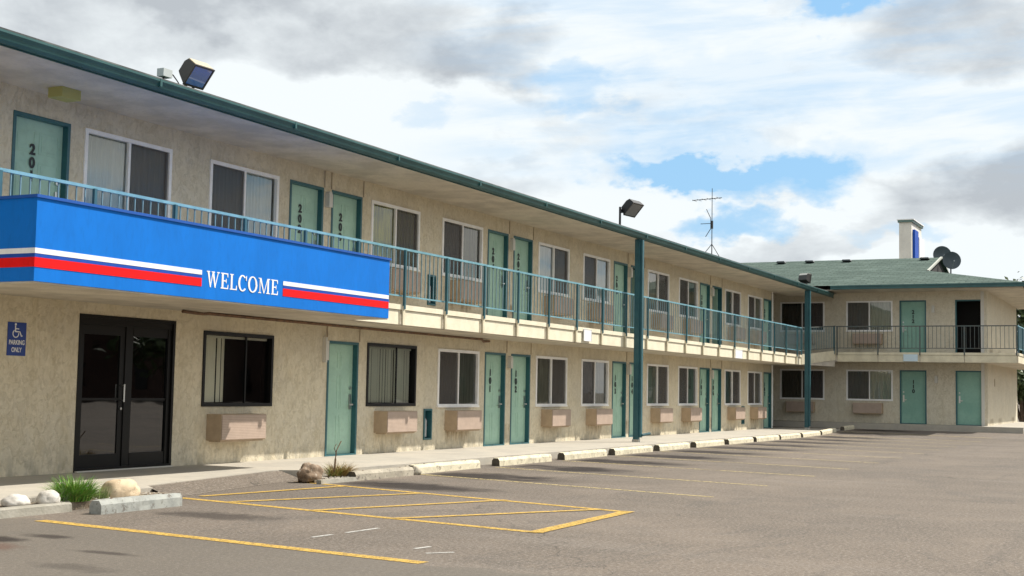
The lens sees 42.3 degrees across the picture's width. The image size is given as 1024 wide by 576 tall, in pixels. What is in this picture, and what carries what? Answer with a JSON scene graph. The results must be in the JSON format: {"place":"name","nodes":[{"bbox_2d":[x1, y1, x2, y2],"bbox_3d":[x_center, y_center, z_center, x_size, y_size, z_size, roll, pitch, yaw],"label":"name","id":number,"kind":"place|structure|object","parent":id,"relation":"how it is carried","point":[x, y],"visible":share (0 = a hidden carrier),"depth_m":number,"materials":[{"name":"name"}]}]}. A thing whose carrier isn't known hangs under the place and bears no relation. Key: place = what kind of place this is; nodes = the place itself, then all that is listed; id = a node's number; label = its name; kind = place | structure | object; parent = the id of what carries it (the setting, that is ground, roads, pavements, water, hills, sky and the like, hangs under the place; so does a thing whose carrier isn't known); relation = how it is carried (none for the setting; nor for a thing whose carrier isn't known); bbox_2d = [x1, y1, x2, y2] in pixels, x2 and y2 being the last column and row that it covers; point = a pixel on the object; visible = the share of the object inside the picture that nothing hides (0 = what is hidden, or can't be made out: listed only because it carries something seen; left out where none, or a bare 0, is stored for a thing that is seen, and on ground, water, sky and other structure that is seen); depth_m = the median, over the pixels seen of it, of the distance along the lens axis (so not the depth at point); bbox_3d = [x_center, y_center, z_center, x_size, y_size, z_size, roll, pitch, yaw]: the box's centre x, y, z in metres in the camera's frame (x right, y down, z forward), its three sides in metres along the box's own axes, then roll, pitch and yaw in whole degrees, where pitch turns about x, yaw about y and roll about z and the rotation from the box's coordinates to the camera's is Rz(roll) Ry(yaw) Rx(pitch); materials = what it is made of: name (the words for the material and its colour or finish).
{"place":"outdoors","nodes":[
{"label":"outdoors","id":0,"kind":"place"},
{"bbox_2d":[0,27,835,476],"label":"motel building","id":1,"kind":"structure","parent":0,"point":[492,347],"depth_m":24.39,"materials":[{"name":"beige paint"}]},
{"bbox_2d":[6,322,26,355],"bbox_3d":[-6.686,0.689,17.864,0.011,0.450,0.320,-1,-5,27],"label":"parking sign","id":2,"kind":"object","parent":1,"relation":"attached to","point":[16,338],"visible":1,"depth_m":17.86,"materials":[{"name":"blue metal"}]},
{"bbox_2d":[11,110,70,198],"bbox_3d":[-6.590,-1.307,18.305,0.162,2.130,1.035,-1,-5,27],"label":"door","id":3,"kind":"structure","parent":1,"relation":"in","point":[40,145],"depth_m":18.40,"materials":[{"name":"green paint"}]},
{"bbox_2d":[73,313,175,472],"bbox_3d":[-5.759,1.567,19.742,0.160,2.260,2.040,-1,-5,27],"label":"entrance door","id":4,"kind":"structure","parent":1,"relation":"in","point":[126,365],"depth_m":19.71,"materials":[{"name":"black glass"}]},
{"bbox_2d":[82,128,172,217],"bbox_3d":[-5.781,-1.616,19.853,0.145,1.247,1.870,-1,-5,27],"label":"window","id":5,"kind":"structure","parent":1,"relation":"in","point":[110,161],"depth_m":19.86,"materials":[{"name":"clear glass"}]},
{"bbox_2d":[157,68,178,83],"bbox_3d":[-4.791,-2.932,18.592,0.120,0.220,0.446,-1,-5,27],"label":"security camera","id":6,"kind":"object","parent":1,"relation":"attached to","point":[164,73],"visible":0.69,"depth_m":18.43,"materials":[{"name":"grey paint"}]},
{"bbox_2d":[0,194,391,319],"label":"welcome sign","id":7,"kind":"object","parent":1,"relation":"attached to","point":[52,244],"visible":1,"depth_m":17.18,"materials":[{"name":"blue paint"},{"name":"red paint"},{"name":"white paint"}]},
{"bbox_2d":[179,58,214,89],"bbox_3d":[-4.512,-3.012,18.900,0.348,0.468,0.400,-2,-5,31],"label":"floodlight","id":8,"kind":"object","parent":1,"relation":"attached to","point":[194,74],"visible":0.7,"depth_m":18.81,"materials":[{"name":"brown metal"}]},
{"bbox_2d":[201,331,273,406],"bbox_3d":[-4.641,1.366,22.132,0.210,1.220,1.850,-1,-5,27],"label":"window","id":9,"kind":"structure","parent":1,"relation":"in","point":[209,337],"depth_m":21.88,"materials":[{"name":"black glass"}]},
{"bbox_2d":[208,159,279,236],"bbox_3d":[-4.543,-1.403,22.322,0.145,1.247,1.870,-1,-5,27],"label":"window","id":10,"kind":"structure","parent":1,"relation":"in","point":[233,189],"depth_m":22.26,"materials":[{"name":"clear glass"}]},
{"bbox_2d":[288,179,323,245],"bbox_3d":[-3.787,-0.825,23.893,0.162,2.130,1.035,-1,-5,27],"label":"door","id":11,"kind":"structure","parent":1,"relation":"in","point":[306,202],"depth_m":24.05,"materials":[{"name":"green paint"}]},
{"bbox_2d":[324,340,358,456],"bbox_3d":[-3.253,2.071,24.845,0.162,2.130,1.035,-1,-5,27],"label":"door","id":12,"kind":"structure","parent":1,"relation":"in","point":[342,364],"depth_m":24.97,"materials":[{"name":"green paint"}]},
{"bbox_2d":[330,190,362,252],"bbox_3d":[-3.206,-0.726,25.051,0.162,2.130,1.035,-1,-5,27],"label":"door","id":13,"kind":"structure","parent":1,"relation":"in","point":[346,212],"depth_m":25.20,"materials":[{"name":"green paint"}]},
{"bbox_2d":[366,343,416,405],"bbox_3d":[-2.475,1.743,26.450,0.210,1.230,1.860,-1,-5,27],"label":"window","id":14,"kind":"structure","parent":1,"relation":"in","point":[408,398],"depth_m":26.59,"materials":[{"name":"grey glass"}]},
{"bbox_2d":[370,200,420,271],"bbox_3d":[-2.375,-1.031,26.644,0.145,1.247,1.870,-1,-5,27],"label":"window","id":15,"kind":"structure","parent":1,"relation":"in","point":[393,225],"depth_m":26.67,"materials":[{"name":"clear glass"}]},
{"bbox_2d":[423,409,431,439],"bbox_3d":[-1.836,2.845,27.656,0.195,0.640,0.330,-1,-5,27],"label":"extinguisher cabinet","id":16,"kind":"object","parent":1,"relation":"attached to","point":[427,424],"visible":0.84,"depth_m":27.73,"materials":[{"name":"teal metal"}]},
{"bbox_2d":[427,274,435,305],"bbox_3d":[-1.767,0.047,27.907,0.195,0.640,0.330,-1,-5,27],"label":"extinguisher cabinet","id":17,"kind":"object","parent":1,"relation":"attached to","point":[432,303],"visible":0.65,"depth_m":27.98,"materials":[{"name":"metal"}]},
{"bbox_2d":[436,348,479,406],"bbox_3d":[-1.202,1.976,28.871,0.145,1.247,1.870,-1,-5,27],"label":"window","id":18,"kind":"structure","parent":1,"relation":"in","point":[455,368],"depth_m":28.83,"materials":[{"name":"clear glass"}]},
{"bbox_2d":[441,218,482,282],"bbox_3d":[-1.123,-0.816,29.139,0.145,1.247,1.870,-1,-5,27],"label":"window","id":19,"kind":"structure","parent":1,"relation":"in","point":[459,239],"depth_m":29.10,"materials":[{"name":"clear glass"}]},
{"bbox_2d":[483,352,505,445],"bbox_3d":[-0.463,2.551,30.406,0.162,2.130,1.035,-1,-5,27],"label":"door","id":20,"kind":"structure","parent":1,"relation":"in","point":[495,363],"depth_m":30.56,"materials":[{"name":"green paint"}]},
{"bbox_2d":[486,229,508,317],"bbox_3d":[-0.398,-0.243,30.648,0.162,2.130,1.035,-1,-5,27],"label":"door","id":21,"kind":"structure","parent":1,"relation":"in","point":[498,242],"depth_m":30.81,"materials":[{"name":"green paint"}]},
{"bbox_2d":[510,354,530,444],"bbox_3d":[0.131,2.653,31.592,0.162,2.130,1.035,-1,-5,27],"label":"door","id":22,"kind":"structure","parent":1,"relation":"in","point":[520,372],"depth_m":31.76,"materials":[{"name":"green paint"}]},
{"bbox_2d":[512,236,532,320],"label":"door","id":23,"kind":"structure","parent":1,"relation":"in","point":[523,253],"depth_m":32.03,"materials":[{"name":"green paint"}]},
{"bbox_2d":[535,356,567,406],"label":"window","id":24,"kind":"structure","parent":1,"relation":"in","point":[550,372],"depth_m":33.17,"materials":[{"name":"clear glass"}]},
{"bbox_2d":[538,242,569,297],"bbox_3d":[1.023,-0.447,33.417,0.145,1.247,1.870,-1,-5,27],"label":"window","id":25,"kind":"structure","parent":1,"relation":"in","point":[553,261],"depth_m":33.45,"materials":[{"name":"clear glass"}]},
{"bbox_2d":[583,329,591,341],"bbox_3d":[1.826,1.142,31.957,0.019,0.290,0.470,-1,-5,27],"label":"notice board","id":26,"kind":"object","parent":1,"relation":"attached to","point":[587,334],"visible":1,"depth_m":31.94,"materials":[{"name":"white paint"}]},
{"bbox_2d":[580,359,608,405],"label":"window","id":27,"kind":"structure","parent":1,"relation":"in","point":[594,373],"depth_m":35.61,"materials":[{"name":"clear glass"}]},
{"bbox_2d":[582,253,610,304],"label":"window","id":28,"kind":"structure","parent":1,"relation":"in","point":[594,267],"depth_m":35.82,"materials":[{"name":"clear glass"}]},
{"bbox_2d":[611,361,626,437],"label":"door","id":29,"kind":"structure","parent":1,"relation":"in","point":[618,429],"depth_m":37.40,"materials":[{"name":"green paint"}]},
{"bbox_2d":[613,261,627,332],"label":"door","id":30,"kind":"structure","parent":1,"relation":"in","point":[620,269],"depth_m":37.58,"materials":[{"name":"green paint"}]},
{"bbox_2d":[619,199,643,224],"bbox_3d":[3.064,-1.879,34.057,0.381,0.781,0.700,-2,-5,35],"label":"floodlight","id":31,"kind":"object","parent":1,"relation":"attached to","point":[631,208],"visible":0.96,"depth_m":33.95,"materials":[{"name":"black metal"}]},
{"bbox_2d":[629,362,633,436],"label":"door","id":32,"kind":"structure","parent":1,"relation":"in","point":[632,364],"depth_m":38.23,"materials":[{"name":"green paint"}]},
{"bbox_2d":[630,265,643,333],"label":"door","id":33,"kind":"structure","parent":1,"relation":"in","point":[632,279],"depth_m":39.01,"materials":[{"name":"green paint"}]},
{"bbox_2d":[646,364,668,405],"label":"window","id":34,"kind":"structure","parent":1,"relation":"in","point":[657,384],"depth_m":40.00,"materials":[{"name":"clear glass"}]},
{"bbox_2d":[647,269,669,313],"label":"window","id":35,"kind":"structure","parent":1,"relation":"in","point":[657,282],"depth_m":40.21,"materials":[{"name":"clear glass"}]},
{"bbox_2d":[678,366,697,405],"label":"window","id":36,"kind":"structure","parent":1,"relation":"in","point":[685,374],"depth_m":42.36,"materials":[{"name":"clear glass"}]},
{"bbox_2d":[678,277,698,319],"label":"window","id":37,"kind":"structure","parent":1,"relation":"in","point":[688,292],"depth_m":42.60,"materials":[{"name":"clear glass"}]},
{"bbox_2d":[699,368,709,432],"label":"door","id":38,"kind":"structure","parent":1,"relation":"in","point":[704,379],"depth_m":44.19,"materials":[{"name":"green paint"}]},
{"bbox_2d":[700,282,709,342],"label":"door","id":39,"kind":"structure","parent":1,"relation":"in","point":[704,288],"depth_m":44.43,"materials":[{"name":"green paint"}]},
{"bbox_2d":[692,188,721,255],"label":"roof antenna","id":40,"kind":"object","parent":1,"relation":"on","point":[711,227],"visible":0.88,"depth_m":50.16,"materials":[{"name":"black metal"}]},
{"bbox_2d":[711,368,720,431],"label":"door","id":41,"kind":"structure","parent":1,"relation":"in","point":[716,382],"depth_m":45.31,"materials":[{"name":"green paint"}]},
{"bbox_2d":[712,286,721,344],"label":"door","id":42,"kind":"structure","parent":1,"relation":"in","point":[717,298],"depth_m":45.74,"materials":[{"name":"green paint"}]},
{"bbox_2d":[724,369,740,404],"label":"window","id":43,"kind":"structure","parent":1,"relation":"in","point":[732,378],"depth_m":46.77,"materials":[{"name":"clear glass"}]},
{"bbox_2d":[725,289,740,326],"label":"window","id":44,"kind":"structure","parent":1,"relation":"in","point":[732,298],"depth_m":46.94,"materials":[{"name":"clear glass"}]},
{"bbox_2d":[735,349,742,358],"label":"notice board","id":45,"kind":"object","parent":1,"relation":"attached to","point":[738,353],"visible":1,"depth_m":43.01,"materials":[{"name":"white paint"}]},
{"bbox_2d":[747,371,761,404],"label":"window","id":46,"kind":"structure","parent":1,"relation":"in","point":[752,376],"depth_m":49.08,"materials":[{"name":"clear glass"}]},
{"bbox_2d":[748,294,761,329],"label":"window","id":47,"kind":"structure","parent":1,"relation":"in","point":[753,301],"depth_m":49.35,"materials":[{"name":"clear glass"}]},
{"bbox_2d":[763,372,770,427],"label":"door","id":48,"kind":"structure","parent":1,"relation":"in","point":[767,376],"depth_m":50.99,"materials":[{"name":"green paint"}]},
{"bbox_2d":[764,299,770,350],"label":"door","id":49,"kind":"structure","parent":1,"relation":"in","point":[767,303],"depth_m":51.23,"materials":[{"name":"green paint"}]},
{"bbox_2d":[798,273,811,283],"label":"floodlight","id":50,"kind":"object","parent":1,"relation":"attached to","point":[805,278],"visible":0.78,"depth_m":50.15,"materials":[{"name":"grey metal"}]},
{"bbox_2d":[0,427,839,504],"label":"walkway","id":51,"kind":"structure","parent":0,"point":[144,479],"depth_m":22.98,"materials":[{"name":"concrete"}]},
{"bbox_2d":[0,403,1023,575],"bbox_3d":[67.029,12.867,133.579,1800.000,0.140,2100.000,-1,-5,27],"label":"parking lot","id":52,"kind":"structure","parent":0,"point":[955,507],"depth_m":14.30,"materials":[{"name":"grey asphalt"}]},
{"bbox_2d":[0,502,71,518],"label":"kerb","id":53,"kind":"structure","parent":52,"relation":"on","point":[29,510],"depth_m":14.04,"materials":[{"name":"concrete"}]},
{"bbox_2d":[0,492,168,509],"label":"planter bed","id":54,"kind":"object","parent":52,"relation":"on","point":[81,505],"visible":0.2,"depth_m":14.83,"materials":[{"name":"soil"}]},
{"bbox_2d":[1,494,29,506],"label":"boulder","id":55,"kind":"object","parent":54,"relation":"on","point":[11,500],"visible":0.98,"depth_m":14.01,"materials":[{"name":"white stone"}]},
{"bbox_2d":[36,490,59,503],"bbox_3d":[-5.063,2.279,14.439,0.258,0.152,0.242,4,-5,-37],"label":"boulder","id":56,"kind":"object","parent":54,"relation":"on","point":[48,496],"visible":0.97,"depth_m":14.35,"materials":[{"name":"white stone"}]},
{"bbox_2d":[38,472,109,501],"bbox_3d":[-4.877,2.231,14.923,0.926,0.331,1.176,-1,-5,27],"label":"grass clump","id":57,"kind":"object","parent":54,"relation":"on","point":[77,491],"visible":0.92,"depth_m":14.78,"materials":[{"name":"green plant"}]},
{"bbox_2d":[101,479,140,497],"bbox_3d":[-4.608,2.357,15.568,0.333,0.225,0.540,-1,-5,27],"label":"boulder","id":58,"kind":"object","parent":54,"relation":"on","point":[123,487],"visible":0.73,"depth_m":15.42,"materials":[{"name":"beige stone"}]},
{"bbox_2d":[89,493,182,514],"bbox_3d":[-4.205,2.412,14.868,0.177,0.156,1.337,-1,-5,26],"label":"wheel stop","id":59,"kind":"object","parent":52,"relation":"on","point":[124,504],"visible":1,"depth_m":14.71,"materials":[{"name":"grey concrete"}]},
{"bbox_2d":[150,471,297,495],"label":"asphalt ramp","id":60,"kind":"structure","parent":52,"relation":"on","point":[187,488],"depth_m":18.21,"materials":[{"name":"grey asphalt"}]},
{"bbox_2d":[38,520,425,563],"bbox_3d":[-2.765,2.303,12.134,4.923,0.001,0.158,-2,-5,34],"label":"parking line","id":61,"kind":"object","parent":52,"relation":"on","point":[256,544],"visible":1,"depth_m":11.92,"materials":[{"name":"yellow paint"}]},
{"bbox_2d":[201,485,344,495],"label":"parking line","id":62,"kind":"object","parent":52,"relation":"on","point":[271,491],"visible":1,"depth_m":17.65,"materials":[{"name":"yellow paint"}]},
{"bbox_2d":[228,493,419,501],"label":"parking line","id":63,"kind":"object","parent":52,"relation":"on","point":[323,497],"visible":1,"depth_m":16.86,"materials":[{"name":"yellow paint"}]},
{"bbox_2d":[316,477,358,483],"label":"kerb","id":64,"kind":"structure","parent":52,"relation":"on","point":[335,480],"depth_m":19.58,"materials":[{"name":"concrete"}]},
{"bbox_2d":[182,497,538,532],"bbox_3d":[-1.923,2.527,14.851,5.484,0.001,0.137,-2,-5,37],"label":"parking line","id":65,"kind":"object","parent":52,"relation":"on","point":[364,515],"visible":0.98,"depth_m":14.62,"materials":[{"name":"yellow paint"}]},
{"bbox_2d":[347,467,413,480],"bbox_3d":[-2.053,2.915,20.829,0.178,0.146,1.707,-1,-5,27],"label":"wheel stop","id":66,"kind":"object","parent":52,"relation":"on","point":[361,475],"visible":0.96,"depth_m":20.69,"materials":[{"name":"beige concrete"}]},
{"bbox_2d":[312,499,503,510],"bbox_3d":[-1.186,2.630,16.058,2.956,0.001,0.123,5,-6,-41],"label":"parking line","id":67,"kind":"object","parent":52,"relation":"on","point":[405,505],"visible":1,"depth_m":15.92,"materials":[{"name":"yellow paint"}]},
{"bbox_2d":[405,465,421,474],"bbox_3d":[-1.642,2.992,21.732,0.383,0.162,0.234,5,-6,-43],"label":"broken chunk","id":68,"kind":"object","parent":52,"relation":"on","point":[417,471],"visible":0.58,"depth_m":21.73,"materials":[{"name":"beige concrete"}]},
{"bbox_2d":[409,460,479,473],"bbox_3d":[-1.155,3.087,22.910,0.178,0.156,2.325,-1,-5,26],"label":"wheel stop","id":69,"kind":"object","parent":52,"relation":"on","point":[446,466],"visible":0.93,"depth_m":22.83,"materials":[{"name":"beige paint"}]},
{"bbox_2d":[296,481,618,511],"bbox_3d":[-0.914,2.761,17.657,6.065,0.001,0.140,-3,-6,41],"label":"parking line","id":70,"kind":"object","parent":52,"relation":"on","point":[466,497],"visible":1,"depth_m":17.34,"materials":[{"name":"yellow paint"}]},
{"bbox_2d":[396,509,604,518],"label":"parking line","id":71,"kind":"object","parent":52,"relation":"on","point":[497,513],"visible":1,"depth_m":15.12,"materials":[{"name":"yellow paint"}]},
{"bbox_2d":[492,454,551,465],"bbox_3d":[0.213,3.322,25.636,0.177,0.156,2.309,-1,-5,27],"label":"wheel stop","id":72,"kind":"object","parent":52,"relation":"on","point":[518,460],"visible":1,"depth_m":25.42,"materials":[{"name":"beige paint"}]},
{"bbox_2d":[421,474,711,496],"bbox_3d":[0.629,2.970,19.989,5.611,0.001,0.111,-3,-6,40],"label":"parking line","id":73,"kind":"object","parent":52,"relation":"on","point":[576,486],"visible":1,"depth_m":19.68,"materials":[{"name":"yellow paint"}]},
{"bbox_2d":[528,511,634,532],"bbox_3d":[0.807,2.544,14.466,0.166,0.001,2.792,-1,-5,25],"label":"parking line","id":74,"kind":"object","parent":52,"relation":"on","point":[551,528],"visible":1,"depth_m":14.27,"materials":[{"name":"yellow paint"}]},
{"bbox_2d":[557,449,606,459],"bbox_3d":[1.517,3.546,28.238,0.178,0.156,2.274,-1,-5,27],"label":"wheel stop","id":75,"kind":"object","parent":52,"relation":"on","point":[581,454],"visible":1,"depth_m":27.98,"materials":[{"name":"beige paint"}]},
{"bbox_2d":[608,445,652,454],"bbox_3d":[2.770,3.761,30.735,0.178,0.156,2.409,-1,-5,27],"label":"wheel stop","id":76,"kind":"object","parent":52,"relation":"on","point":[628,450],"visible":1,"depth_m":30.45,"materials":[{"name":"beige paint"}]},
{"bbox_2d":[498,467,765,485],"bbox_3d":[1.841,3.177,22.393,5.615,0.001,0.110,-3,-6,40],"label":"parking line","id":77,"kind":"object","parent":52,"relation":"on","point":[631,476],"visible":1,"depth_m":22.25,"materials":[{"name":"yellow paint"}]},
{"bbox_2d":[653,442,689,450],"bbox_3d":[4.024,3.977,33.236,0.177,0.156,2.258,-1,-5,27],"label":"wheel stop","id":78,"kind":"object","parent":52,"relation":"on","point":[671,446],"visible":1,"depth_m":32.98,"materials":[{"name":"beige paint"}]},
{"bbox_2d":[575,461,805,475],"bbox_3d":[3.182,3.407,25.067,5.614,0.001,0.110,-3,-6,40],"label":"parking line","id":79,"kind":"object","parent":52,"relation":"on","point":[692,468],"visible":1,"depth_m":24.92,"materials":[{"name":"yellow paint"}]},
{"bbox_2d":[690,439,724,447],"bbox_3d":[5.294,4.195,35.767,0.178,0.156,2.438,-1,-5,27],"label":"wheel stop","id":80,"kind":"object","parent":52,"relation":"on","point":[697,444],"visible":1,"depth_m":35.46,"materials":[{"name":"beige paint"}]},
{"bbox_2d":[724,437,753,443],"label":"wheel stop","id":81,"kind":"object","parent":52,"relation":"on","point":[739,440],"visible":0.98,"depth_m":38.02,"materials":[{"name":"beige paint"}]},
{"bbox_2d":[753,435,778,441],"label":"wheel stop","id":82,"kind":"object","parent":52,"relation":"on","point":[765,438],"visible":0.98,"depth_m":40.58,"materials":[{"name":"beige paint"}]},
{"bbox_2d":[779,433,800,439],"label":"wheel stop","id":83,"kind":"object","parent":52,"relation":"on","point":[789,436],"visible":0.98,"depth_m":43.06,"materials":[{"name":"beige paint"}]},
{"bbox_2d":[800,431,820,436],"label":"wheel stop","id":84,"kind":"object","parent":52,"relation":"on","point":[810,434],"visible":0.97,"depth_m":45.48,"materials":[{"name":"beige paint"}]},
{"bbox_2d":[819,428,835,434],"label":"wheel stop","id":85,"kind":"object","parent":52,"relation":"on","point":[828,431],"visible":0.94,"depth_m":47.83,"materials":[{"name":"beige paint"}]},
{"bbox_2d":[742,257,1023,425],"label":"motel wing","id":86,"kind":"structure","parent":52,"relation":"on","point":[957,333],"depth_m":53.21,"materials":[{"name":"beige paint"}]},
{"bbox_2d":[780,369,824,399],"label":"window","id":87,"kind":"structure","parent":86,"relation":"in","point":[792,381],"depth_m":54.81,"materials":[{"name":"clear glass"}]},
{"bbox_2d":[780,302,824,331],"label":"window","id":88,"kind":"structure","parent":86,"relation":"in","point":[791,313],"depth_m":55.02,"materials":[{"name":"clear glass"}]},
{"bbox_2d":[846,370,892,400],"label":"window","id":89,"kind":"structure","parent":86,"relation":"in","point":[861,385],"depth_m":53.49,"materials":[{"name":"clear glass"}]},
{"bbox_2d":[846,301,892,331],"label":"window","id":90,"kind":"structure","parent":86,"relation":"in","point":[858,313],"depth_m":53.71,"materials":[{"name":"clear glass"}]},
{"bbox_2d":[903,354,917,360],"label":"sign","id":91,"kind":"object","parent":86,"relation":"attached to","point":[910,357],"visible":1,"depth_m":51.49,"materials":[{"name":"white"}]},
{"bbox_2d":[899,300,925,352],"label":"door","id":92,"kind":"structure","parent":86,"relation":"in","point":[911,312],"depth_m":52.97,"materials":[{"name":"green paint"}]},
{"bbox_2d":[900,370,926,423],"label":"door","id":93,"kind":"structure","parent":86,"relation":"in","point":[913,383],"depth_m":52.74,"materials":[{"name":"green paint"}]},
{"bbox_2d":[933,246,950,257],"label":"satellite dish","id":94,"kind":"object","parent":86,"relation":"attached to","point":[940,251],"visible":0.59,"depth_m":58.96,"materials":[{"name":"metal"}]},
{"bbox_2d":[943,252,960,272],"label":"satellite dish","id":95,"kind":"object","parent":86,"relation":"attached to","point":[951,260],"visible":0.98,"depth_m":57.48,"materials":[{"name":"metal"}]},
{"bbox_2d":[955,300,980,352],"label":"door frame","id":96,"kind":"structure","parent":86,"relation":"in","point":[955,300],"depth_m":52.11,"materials":[{"name":"green paint"}]},
{"bbox_2d":[955,371,981,425],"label":"door","id":97,"kind":"structure","parent":86,"relation":"in","point":[968,383],"depth_m":51.80,"materials":[{"name":"green paint"}]},
{"bbox_2d":[897,219,923,258],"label":"pylon sign","id":98,"kind":"object","parent":52,"relation":"on","point":[911,243],"visible":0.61,"depth_m":73.53,"materials":[{"name":"white"}]},
{"bbox_2d":[1004,271,1023,353],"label":"tree","id":99,"kind":"object","parent":52,"relation":"on","point":[1020,319],"visible":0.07,"depth_m":69.84,"materials":[{"name":"green plant"}]},
{"bbox_2d":[1017,369,1023,421],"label":"tree","id":100,"kind":"object","parent":52,"relation":"on","point":[1020,391],"visible":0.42,"depth_m":66.61,"materials":[{"name":"green plant"}]},
{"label":"planter bed","id":101,"kind":"structure","parent":52,"relation":"on","visible":0},
{"bbox_2d":[34,475,348,503],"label":"pebbles","id":102,"kind":"object","parent":101,"relation":"on","point":[323,476],"visible":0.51,"depth_m":19.61,"materials":[{"name":"grey stone"}]},
{"bbox_2d":[297,462,323,482],"bbox_3d":[-3.002,2.726,19.557,0.357,0.294,0.430,-1,-5,27],"label":"boulder","id":103,"kind":"object","parent":101,"relation":"on","point":[308,472],"visible":0.98,"depth_m":19.45,"materials":[{"name":"brown stone"}]},
{"bbox_2d":[322,441,368,477],"bbox_3d":[-2.615,2.615,20.180,1.120,0.566,1.197,-1,-5,27],"label":"dry grass tuft","id":104,"kind":"object","parent":101,"relation":"on","point":[336,471],"visible":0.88,"depth_m":20.08,"materials":[{"name":"plant"}]},
{"bbox_2d":[0,0,1023,331],"label":"sky","id":105,"kind":"structure","parent":0,"point":[818,126],"materials":[{"name":"white"}]},
{"bbox_2d":[773,420,1023,433],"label":"walkway","id":106,"kind":"structure","parent":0,"point":[1017,427],"depth_m":51.41,"materials":[{"name":"concrete"}]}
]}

